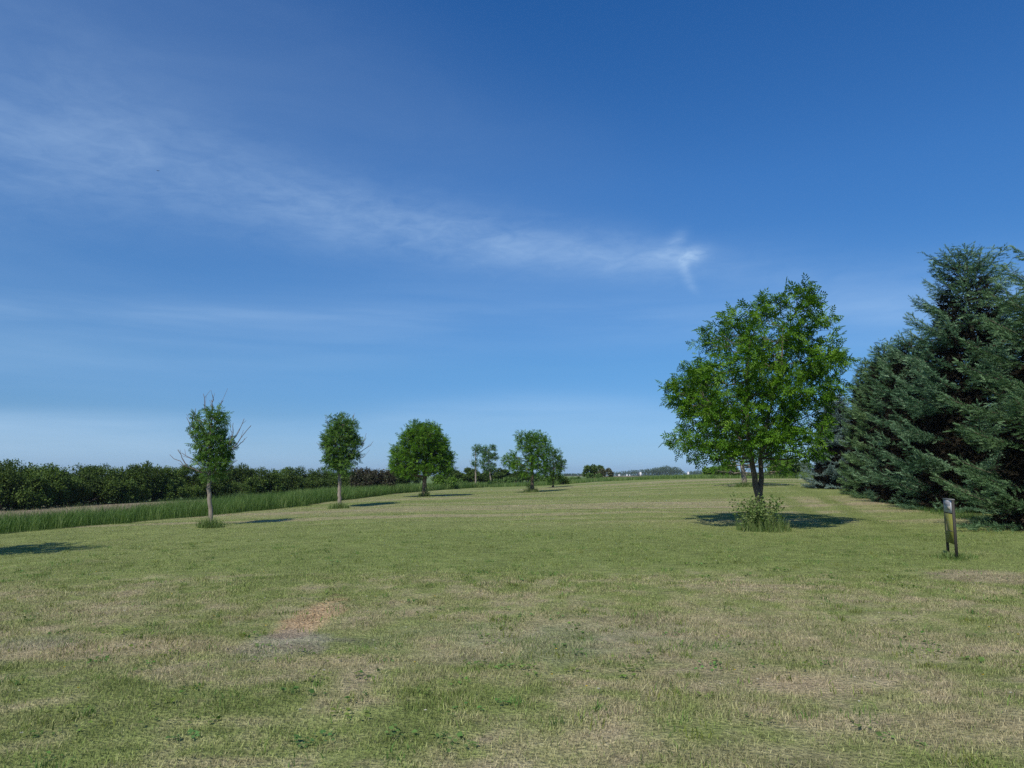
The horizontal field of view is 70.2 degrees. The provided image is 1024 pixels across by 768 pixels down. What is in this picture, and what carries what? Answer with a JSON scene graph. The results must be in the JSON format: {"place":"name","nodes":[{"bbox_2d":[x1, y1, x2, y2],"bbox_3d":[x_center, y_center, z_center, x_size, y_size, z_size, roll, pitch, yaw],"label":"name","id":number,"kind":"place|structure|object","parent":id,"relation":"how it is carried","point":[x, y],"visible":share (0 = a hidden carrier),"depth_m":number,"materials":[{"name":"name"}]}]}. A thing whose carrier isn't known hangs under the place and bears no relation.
{"place":"outdoors","nodes":[
{"label":"outdoors","id":0,"kind":"place"},
{"bbox_2d":[0,475,1023,767],"bbox_3d":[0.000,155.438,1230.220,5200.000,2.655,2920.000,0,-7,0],"label":"ground","id":1,"kind":"structure","parent":0,"point":[626,519],"depth_m":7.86,"materials":[{"name":"green plant"}]},
{"bbox_2d":[0,459,25,508],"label":"hedge tree","id":2,"kind":"object","parent":1,"relation":"on","point":[8,470],"visible":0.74,"depth_m":55.41,"materials":[{"name":"green plant"}]},
{"bbox_2d":[0,472,33,510],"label":"hedge shrub","id":3,"kind":"object","parent":1,"relation":"on","point":[21,497],"visible":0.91,"depth_m":54.83,"materials":[{"name":"green plant"}]},
{"bbox_2d":[0,458,49,490],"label":"hedge tree","id":4,"kind":"object","parent":1,"relation":"on","point":[30,471],"visible":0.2,"depth_m":59.41,"materials":[{"name":"green plant"}]},
{"bbox_2d":[3,473,53,509],"bbox_3d":[-38.597,8.501,56.922,4.642,3.191,4.129,3,-8,-24],"label":"hedge shrub","id":5,"kind":"object","parent":1,"relation":"on","point":[39,483],"visible":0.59,"depth_m":57.19,"materials":[{"name":"green plant"}]},
{"bbox_2d":[9,472,67,508],"bbox_3d":[-38.743,8.685,59.291,4.476,3.232,4.029,-1,-7,4],"label":"hedge shrub","id":6,"kind":"object","parent":1,"relation":"on","point":[57,489],"visible":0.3,"depth_m":59.10,"materials":[{"name":"green plant"}]},
{"bbox_2d":[18,462,70,488],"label":"hedge tree","id":7,"kind":"object","parent":1,"relation":"on","point":[44,466],"visible":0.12,"depth_m":60.84,"materials":[{"name":"green plant"}]},
{"bbox_2d":[30,486,79,507],"bbox_3d":[-38.376,9.239,60.594,3.628,2.352,3.905,-2,-7,18],"label":"hedge shrub","id":8,"kind":"object","parent":1,"relation":"on","point":[73,497],"visible":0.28,"depth_m":61.11,"materials":[{"name":"green plant"}]},
{"bbox_2d":[29,463,81,506],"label":"hedge tree","id":9,"kind":"object","parent":1,"relation":"on","point":[58,475],"visible":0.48,"depth_m":60.70,"materials":[{"name":"green plant"}]},
{"bbox_2d":[47,477,93,506],"bbox_3d":[-38.277,9.300,62.804,4.190,2.998,3.726,-6,-9,41],"label":"hedge shrub","id":10,"kind":"object","parent":1,"relation":"on","point":[84,489],"visible":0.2,"depth_m":62.76,"materials":[{"name":"green plant"}]},
{"bbox_2d":[69,463,101,500],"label":"hedge tree","id":11,"kind":"object","parent":1,"relation":"on","point":[90,471],"visible":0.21,"depth_m":66.42,"materials":[{"name":"green plant"}]},
{"bbox_2d":[66,470,111,505],"bbox_3d":[-38.245,9.335,65.188,3.948,3.361,4.386,-7,-10,43],"label":"hedge shrub","id":12,"kind":"object","parent":1,"relation":"on","point":[87,478],"visible":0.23,"depth_m":64.86,"materials":[{"name":"green plant"}]},
{"bbox_2d":[85,464,112,503],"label":"hedge tree","id":13,"kind":"object","parent":1,"relation":"on","point":[101,471],"visible":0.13,"depth_m":68.17,"materials":[{"name":"green plant"}]},
{"bbox_2d":[2,501,196,515],"bbox_3d":[-33.004,7.734,42.378,22.157,0.985,38.214,0,-7,0],"label":"dry stubble","id":14,"kind":"object","parent":1,"relation":"on","point":[32,509],"visible":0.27,"depth_m":53.31,"materials":[{"name":"plant"}]},
{"bbox_2d":[83,477,130,503],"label":"hedge shrub","id":15,"kind":"object","parent":1,"relation":"on","point":[113,487],"visible":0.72,"depth_m":65.53,"materials":[{"name":"green plant"}]},
{"bbox_2d":[96,463,127,503],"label":"hedge tree","id":16,"kind":"object","parent":1,"relation":"on","point":[115,471],"visible":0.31,"depth_m":68.31,"materials":[{"name":"green plant"}]},
{"bbox_2d":[109,478,140,503],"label":"hedge shrub","id":17,"kind":"object","parent":1,"relation":"on","point":[124,498],"visible":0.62,"depth_m":67.52,"materials":[{"name":"green plant"}]},
{"bbox_2d":[107,463,149,496],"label":"hedge tree","id":18,"kind":"object","parent":1,"relation":"on","point":[137,479],"visible":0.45,"depth_m":69.62,"materials":[{"name":"green plant"}]},
{"bbox_2d":[129,483,152,502],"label":"hedge shrub","id":19,"kind":"object","parent":1,"relation":"on","point":[145,495],"visible":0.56,"depth_m":69.42,"materials":[{"name":"green plant"}]},
{"bbox_2d":[120,460,166,501],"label":"hedge tree","id":20,"kind":"object","parent":1,"relation":"on","point":[144,468],"visible":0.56,"depth_m":70.84,"materials":[{"name":"green plant"}]},
{"bbox_2d":[140,463,180,500],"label":"hedge tree","id":21,"kind":"object","parent":1,"relation":"on","point":[171,474],"visible":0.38,"depth_m":73.69,"materials":[{"name":"green plant"}]},
{"bbox_2d":[147,477,174,500],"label":"hedge shrub","id":22,"kind":"object","parent":1,"relation":"on","point":[170,482],"visible":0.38,"depth_m":72.19,"materials":[{"name":"green plant"}]},
{"bbox_2d":[151,484,186,500],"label":"hedge shrub","id":23,"kind":"object","parent":1,"relation":"on","point":[176,492],"visible":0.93,"depth_m":72.26,"materials":[{"name":"green plant"}]},
{"bbox_2d":[171,467,189,485],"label":"hedge tree","id":24,"kind":"object","parent":1,"relation":"on","point":[185,476],"visible":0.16,"depth_m":76.40,"materials":[{"name":"green plant"}]},
{"bbox_2d":[173,482,201,499],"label":"hedge shrub","id":25,"kind":"object","parent":1,"relation":"on","point":[190,490],"visible":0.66,"depth_m":74.69,"materials":[{"name":"green plant"}]},
{"bbox_2d":[174,464,206,498],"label":"hedge tree","id":26,"kind":"object","parent":1,"relation":"on","point":[189,471],"visible":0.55,"depth_m":76.34,"materials":[{"name":"green plant"}]},
{"bbox_2d":[193,484,216,498],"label":"hedge shrub","id":27,"kind":"object","parent":1,"relation":"on","point":[212,487],"visible":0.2,"depth_m":77.18,"materials":[{"name":"green plant"}]},
{"bbox_2d":[189,466,226,498],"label":"hedge tree","id":28,"kind":"object","parent":1,"relation":"on","point":[204,484],"visible":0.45,"depth_m":77.02,"materials":[{"name":"green plant"}]},
{"bbox_2d":[170,391,250,521],"bbox_3d":[-10.639,2.579,25.740,2.255,4.943,1.896,-6,-9,40],"label":"ash tree","id":29,"kind":"object","parent":1,"relation":"on","point":[221,457],"visible":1,"depth_m":25.46,"materials":[{"name":"green plant"}]},
{"bbox_2d":[195,512,226,528],"bbox_3d":[-10.189,4.512,24.656,1.050,0.737,0.976,-5,-9,37],"label":"weed clump","id":30,"kind":"object","parent":1,"relation":"on","point":[205,524],"visible":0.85,"depth_m":24.48,"materials":[{"name":"green plant"}]},
{"bbox_2d":[206,464,241,496],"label":"hedge tree","id":31,"kind":"object","parent":1,"relation":"on","point":[230,476],"visible":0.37,"depth_m":81.75,"materials":[{"name":"green plant"}]},
{"bbox_2d":[211,481,237,497],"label":"hedge shrub","id":32,"kind":"object","parent":1,"relation":"on","point":[224,488],"visible":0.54,"depth_m":78.26,"materials":[{"name":"green plant"}]},
{"bbox_2d":[222,480,251,496],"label":"hedge shrub","id":33,"kind":"object","parent":1,"relation":"on","point":[244,488],"visible":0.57,"depth_m":80.08,"materials":[{"name":"green plant"}]},
{"bbox_2d":[0,481,485,533],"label":"tall grass strip","id":34,"kind":"object","parent":1,"relation":"on","point":[45,520],"depth_m":34.62,"materials":[{"name":"green plant"}]},
{"bbox_2d":[232,463,261,492],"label":"hedge tree","id":35,"kind":"object","parent":1,"relation":"on","point":[243,469],"visible":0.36,"depth_m":83.77,"materials":[{"name":"green plant"}]},
{"bbox_2d":[237,474,270,495],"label":"hedge shrub","id":36,"kind":"object","parent":1,"relation":"on","point":[257,487],"visible":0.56,"depth_m":82.66,"materials":[{"name":"green plant"}]},
{"bbox_2d":[239,466,272,494],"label":"hedge tree","id":37,"kind":"object","parent":1,"relation":"on","point":[261,472],"visible":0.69,"depth_m":83.23,"materials":[{"name":"green plant"}]},
{"bbox_2d":[258,468,283,492],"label":"hedge tree","id":38,"kind":"object","parent":1,"relation":"on","point":[276,471],"visible":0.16,"depth_m":86.16,"materials":[{"name":"green plant"}]},
{"bbox_2d":[257,472,288,495],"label":"hedge shrub","id":39,"kind":"object","parent":1,"relation":"on","point":[276,485],"visible":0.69,"depth_m":83.79,"materials":[{"name":"green plant"}]},
{"bbox_2d":[279,466,298,483],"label":"hedge tree","id":40,"kind":"object","parent":1,"relation":"on","point":[286,470],"visible":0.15,"depth_m":89.53,"materials":[{"name":"green plant"}]},
{"bbox_2d":[279,471,303,492],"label":"hedge shrub","id":41,"kind":"object","parent":1,"relation":"on","point":[293,478],"visible":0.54,"depth_m":86.50,"materials":[{"name":"green plant"}]},
{"bbox_2d":[287,465,320,490],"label":"hedge tree","id":42,"kind":"object","parent":1,"relation":"on","point":[303,474],"visible":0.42,"depth_m":90.72,"materials":[{"name":"green plant"}]},
{"bbox_2d":[294,478,318,490],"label":"hedge shrub","id":43,"kind":"object","parent":1,"relation":"on","point":[310,484],"visible":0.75,"depth_m":88.66,"materials":[{"name":"green plant"}]},
{"bbox_2d":[309,467,331,487],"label":"hedge tree","id":44,"kind":"object","parent":1,"relation":"on","point":[324,475],"visible":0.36,"depth_m":92.25,"materials":[{"name":"green plant"}]},
{"bbox_2d":[309,476,333,489],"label":"hedge shrub","id":45,"kind":"object","parent":1,"relation":"on","point":[321,482],"visible":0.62,"depth_m":90.17,"materials":[{"name":"green plant"}]},
{"bbox_2d":[326,475,348,488],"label":"hedge shrub","id":46,"kind":"object","parent":1,"relation":"on","point":[335,480],"visible":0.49,"depth_m":91.87,"materials":[{"name":"green plant"}]},
{"bbox_2d":[326,500,349,508],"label":"weed clump","id":47,"kind":"object","parent":1,"relation":"on","point":[338,506],"visible":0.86,"depth_m":39.17,"materials":[{"name":"green plant"}]},
{"bbox_2d":[316,412,372,503],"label":"ash tree","id":48,"kind":"object","parent":1,"relation":"on","point":[334,437],"visible":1,"depth_m":40.34,"materials":[{"name":"green plant"}]},
{"bbox_2d":[348,466,397,487],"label":"shrub","id":49,"kind":"object","parent":1,"relation":"on","point":[361,477],"visible":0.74,"depth_m":72.73,"materials":[{"name":"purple plant"}]},
{"bbox_2d":[394,466,408,483],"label":"hedge tree","id":50,"kind":"object","parent":1,"relation":"on","point":[399,480],"visible":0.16,"depth_m":99.86,"materials":[{"name":"green plant"}]},
{"bbox_2d":[402,473,422,483],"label":"hedge tree","id":51,"kind":"object","parent":1,"relation":"on","point":[416,480],"visible":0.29,"depth_m":101.88,"materials":[{"name":"green plant"}]},
{"bbox_2d":[386,418,459,496],"bbox_3d":[-6.969,5.775,56.880,5.790,6.152,5.261,0,-7,0],"label":"ash tree","id":52,"kind":"object","parent":1,"relation":"on","point":[423,448],"visible":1,"depth_m":55.82,"materials":[{"name":"green plant"}]},
{"bbox_2d":[418,485,430,496],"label":"weed clump","id":53,"kind":"object","parent":1,"relation":"on","point":[424,495],"visible":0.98,"depth_m":56.41,"materials":[{"name":"green plant"}]},
{"bbox_2d":[432,475,457,488],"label":"shrub","id":54,"kind":"object","parent":1,"relation":"on","point":[452,480],"visible":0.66,"depth_m":86.73,"materials":[{"name":"green plant"}]},
{"bbox_2d":[430,470,464,480],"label":"hedge tree","id":55,"kind":"object","parent":1,"relation":"on","point":[457,471],"visible":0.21,"depth_m":126.09,"materials":[{"name":"green plant"}]},
{"bbox_2d":[445,477,467,483],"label":"meadow bush","id":56,"kind":"object","parent":1,"relation":"on","point":[459,480],"visible":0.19,"depth_m":97.27,"materials":[{"name":"green plant"}]},
{"bbox_2d":[447,467,479,482],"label":"hedge tree","id":57,"kind":"object","parent":1,"relation":"on","point":[466,469],"visible":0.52,"depth_m":125.52,"materials":[{"name":"green plant"}]},
{"bbox_2d":[471,444,482,481],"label":"ash tree","id":58,"kind":"object","parent":1,"relation":"on","point":[478,448],"visible":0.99,"depth_m":96.89,"materials":[{"name":"green plant"}]},
{"bbox_2d":[463,469,493,482],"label":"hedge tree","id":59,"kind":"object","parent":1,"relation":"on","point":[472,475],"visible":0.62,"depth_m":125.17,"materials":[{"name":"green plant"}]},
{"bbox_2d":[479,444,499,479],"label":"ash tree","id":60,"kind":"object","parent":1,"relation":"on","point":[488,455],"visible":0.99,"depth_m":112.36,"materials":[{"name":"green plant"}]},
{"bbox_2d":[478,467,507,482],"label":"hedge tree","id":61,"kind":"object","parent":1,"relation":"on","point":[492,472],"visible":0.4,"depth_m":125.64,"materials":[{"name":"green plant"}]},
{"bbox_2d":[488,478,511,485],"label":"meadow bush","id":62,"kind":"object","parent":1,"relation":"on","point":[498,481],"visible":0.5,"depth_m":100.91,"materials":[{"name":"green plant"}]},
{"bbox_2d":[493,469,524,480],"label":"hedge tree","id":63,"kind":"object","parent":1,"relation":"on","point":[497,476],"visible":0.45,"depth_m":125.40,"materials":[{"name":"green plant"}]},
{"bbox_2d":[503,476,522,482],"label":"meadow bush","id":64,"kind":"object","parent":1,"relation":"on","point":[511,478],"visible":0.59,"depth_m":103.54,"materials":[{"name":"green plant"}]},
{"bbox_2d":[505,471,539,482],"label":"hedge tree","id":65,"kind":"object","parent":1,"relation":"on","point":[523,479],"visible":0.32,"depth_m":125.55,"materials":[{"name":"green plant"}]},
{"bbox_2d":[499,429,554,489],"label":"ash tree","id":66,"kind":"object","parent":1,"relation":"on","point":[543,449],"visible":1,"depth_m":62.15,"materials":[{"name":"green plant"}]},
{"bbox_2d":[523,480,539,492],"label":"weed clump","id":67,"kind":"object","parent":1,"relation":"on","point":[528,490],"visible":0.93,"depth_m":62.50,"materials":[{"name":"green plant"}]},
{"bbox_2d":[529,475,548,481],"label":"meadow bush","id":68,"kind":"object","parent":1,"relation":"on","point":[540,479],"visible":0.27,"depth_m":107.53,"materials":[{"name":"green plant"}]},
{"bbox_2d":[539,446,567,486],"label":"hedge tree","id":69,"kind":"object","parent":1,"relation":"on","point":[552,478],"visible":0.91,"depth_m":77.15,"materials":[{"name":"green plant"}]},
{"bbox_2d":[555,475,570,484],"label":"shrub","id":70,"kind":"object","parent":1,"relation":"on","point":[565,481],"visible":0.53,"depth_m":91.16,"materials":[{"name":"green plant"}]},
{"bbox_2d":[563,473,581,475],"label":"woods","id":71,"kind":"object","parent":1,"relation":"on","point":[572,474],"visible":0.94,"depth_m":1206.23,"materials":[{"name":"green plant"}]},
{"bbox_2d":[581,464,606,477],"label":"shrub","id":72,"kind":"object","parent":1,"relation":"on","point":[593,469],"visible":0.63,"depth_m":148.67,"materials":[{"name":"green plant"}]},
{"bbox_2d":[585,472,602,477],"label":"shrub","id":73,"kind":"object","parent":1,"relation":"on","point":[591,475],"visible":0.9,"depth_m":138.70,"materials":[{"name":"green plant"}]},
{"bbox_2d":[595,468,613,477],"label":"shrub","id":74,"kind":"object","parent":1,"relation":"on","point":[608,471],"visible":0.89,"depth_m":144.95,"materials":[{"name":"green plant"}]},
{"bbox_2d":[469,471,813,486],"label":"meadow grass","id":75,"kind":"structure","parent":1,"relation":"on","point":[601,479],"depth_m":92.44,"materials":[{"name":"green plant"}]},
{"bbox_2d":[613,465,684,475],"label":"woods","id":76,"kind":"object","parent":1,"relation":"on","point":[665,470],"visible":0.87,"depth_m":988.34,"materials":[{"name":"green plant"}]},
{"bbox_2d":[684,470,702,474],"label":"woods","id":77,"kind":"object","parent":1,"relation":"on","point":[694,472],"visible":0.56,"depth_m":1112.71,"materials":[{"name":"green plant"}]},
{"bbox_2d":[702,466,713,474],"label":"shrub","id":78,"kind":"object","parent":1,"relation":"on","point":[706,470],"visible":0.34,"depth_m":93.75,"materials":[{"name":"green plant"}]},
{"bbox_2d":[713,462,740,475],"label":"shrub","id":79,"kind":"object","parent":1,"relation":"on","point":[732,470],"visible":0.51,"depth_m":86.89,"materials":[{"name":"green plant"}]},
{"bbox_2d":[734,480,752,486],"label":"weed clump","id":80,"kind":"object","parent":1,"relation":"on","point":[744,484],"visible":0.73,"depth_m":58.28,"materials":[{"name":"green plant"}]},
{"bbox_2d":[709,422,797,483],"bbox_3d":[19.612,5.641,59.864,7.133,5.671,6.057,0,-7,0],"label":"ash tree","id":81,"kind":"object","parent":1,"relation":"on","point":[744,474],"visible":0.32,"depth_m":59.34,"materials":[{"name":"green plant"}]},
{"bbox_2d":[656,272,859,523],"bbox_3d":[7.739,0.750,23.008,6.265,7.548,5.660,0,-7,0],"label":"ash tree","id":82,"kind":"object","parent":1,"relation":"on","point":[712,410],"visible":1,"depth_m":21.52,"materials":[{"name":"green plant"}]},
{"bbox_2d":[727,492,793,532],"bbox_3d":[7.101,3.632,20.739,1.859,1.149,1.973,0,-7,0],"label":"weed clump","id":83,"kind":"object","parent":1,"relation":"on","point":[759,522],"visible":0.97,"depth_m":20.59,"materials":[{"name":"green plant"}]},
{"bbox_2d":[765,455,799,477],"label":"shrub","id":84,"kind":"object","parent":1,"relation":"on","point":[795,471],"visible":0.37,"depth_m":82.86,"materials":[{"name":"green plant"}]},
{"bbox_2d":[797,458,812,471],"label":"shrub","id":85,"kind":"object","parent":1,"relation":"on","point":[804,463],"visible":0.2,"depth_m":108.87,"materials":[{"name":"green plant"}]},
{"bbox_2d":[793,393,851,488],"bbox_3d":[24.139,4.221,54.492,6.407,7.829,5.864,0,-7,0],"label":"spruce tree","id":86,"kind":"object","parent":1,"relation":"on","point":[825,475],"visible":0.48,"depth_m":53.39,"materials":[{"name":"green plant"}]},
{"bbox_2d":[834,358,874,494],"bbox_3d":[22.833,2.776,45.946,5.173,9.133,5.007,0,-7,0],"label":"spruce tree","id":87,"kind":"object","parent":1,"relation":"on","point":[852,435],"visible":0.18,"depth_m":46.05,"materials":[{"name":"green plant"}]},
{"bbox_2d":[839,337,899,498],"bbox_3d":[21.190,2.016,40.998,5.061,9.380,5.445,-3,-8,22],"label":"spruce tree","id":88,"kind":"object","parent":1,"relation":"on","point":[868,426],"visible":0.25,"depth_m":41.07,"materials":[{"name":"green plant"}]},
{"bbox_2d":[846,330,946,504],"bbox_3d":[20.323,1.651,36.478,6.383,9.122,6.613,0,-7,0],"label":"spruce tree","id":89,"kind":"object","parent":1,"relation":"on","point":[893,411],"visible":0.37,"depth_m":36.32,"materials":[{"name":"green plant"}]},
{"bbox_2d":[864,241,1023,514],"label":"spruce tree","id":90,"kind":"object","parent":1,"relation":"on","point":[952,381],"visible":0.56,"depth_m":30.71,"materials":[{"name":"green plant"}]},
{"bbox_2d":[942,498,957,558],"bbox_3d":[8.535,2.850,14.177,0.060,1.225,0.720,-2,-8,18],"label":"field sign","id":91,"kind":"object","parent":1,"relation":"on","point":[950,520],"visible":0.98,"depth_m":14.09,"materials":[{"name":"yellow plastic"}]},
{"bbox_2d":[931,549,977,561],"bbox_3d":[8.424,3.234,13.902,0.836,0.276,0.769,0,-7,0],"label":"weed clump","id":92,"kind":"object","parent":1,"relation":"on","point":[951,556],"visible":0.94,"depth_m":13.85,"materials":[{"name":"green plant"}]},
{"bbox_2d":[930,245,1023,531],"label":"spruce tree","id":93,"kind":"object","parent":1,"relation":"on","point":[1007,509],"visible":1,"depth_m":21.30,"materials":[{"name":"green plant"}]},
{"bbox_2d":[0,0,1023,475],"label":"sky","id":94,"kind":"structure","parent":0,"point":[485,221],"materials":[{"name":"blue"}]},
{"bbox_2d":[838,487,992,519],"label":"dirt strip","id":95,"kind":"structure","parent":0,"point":[963,515],"depth_m":28.62,"materials":[{"name":"brown soil"}]}
]}

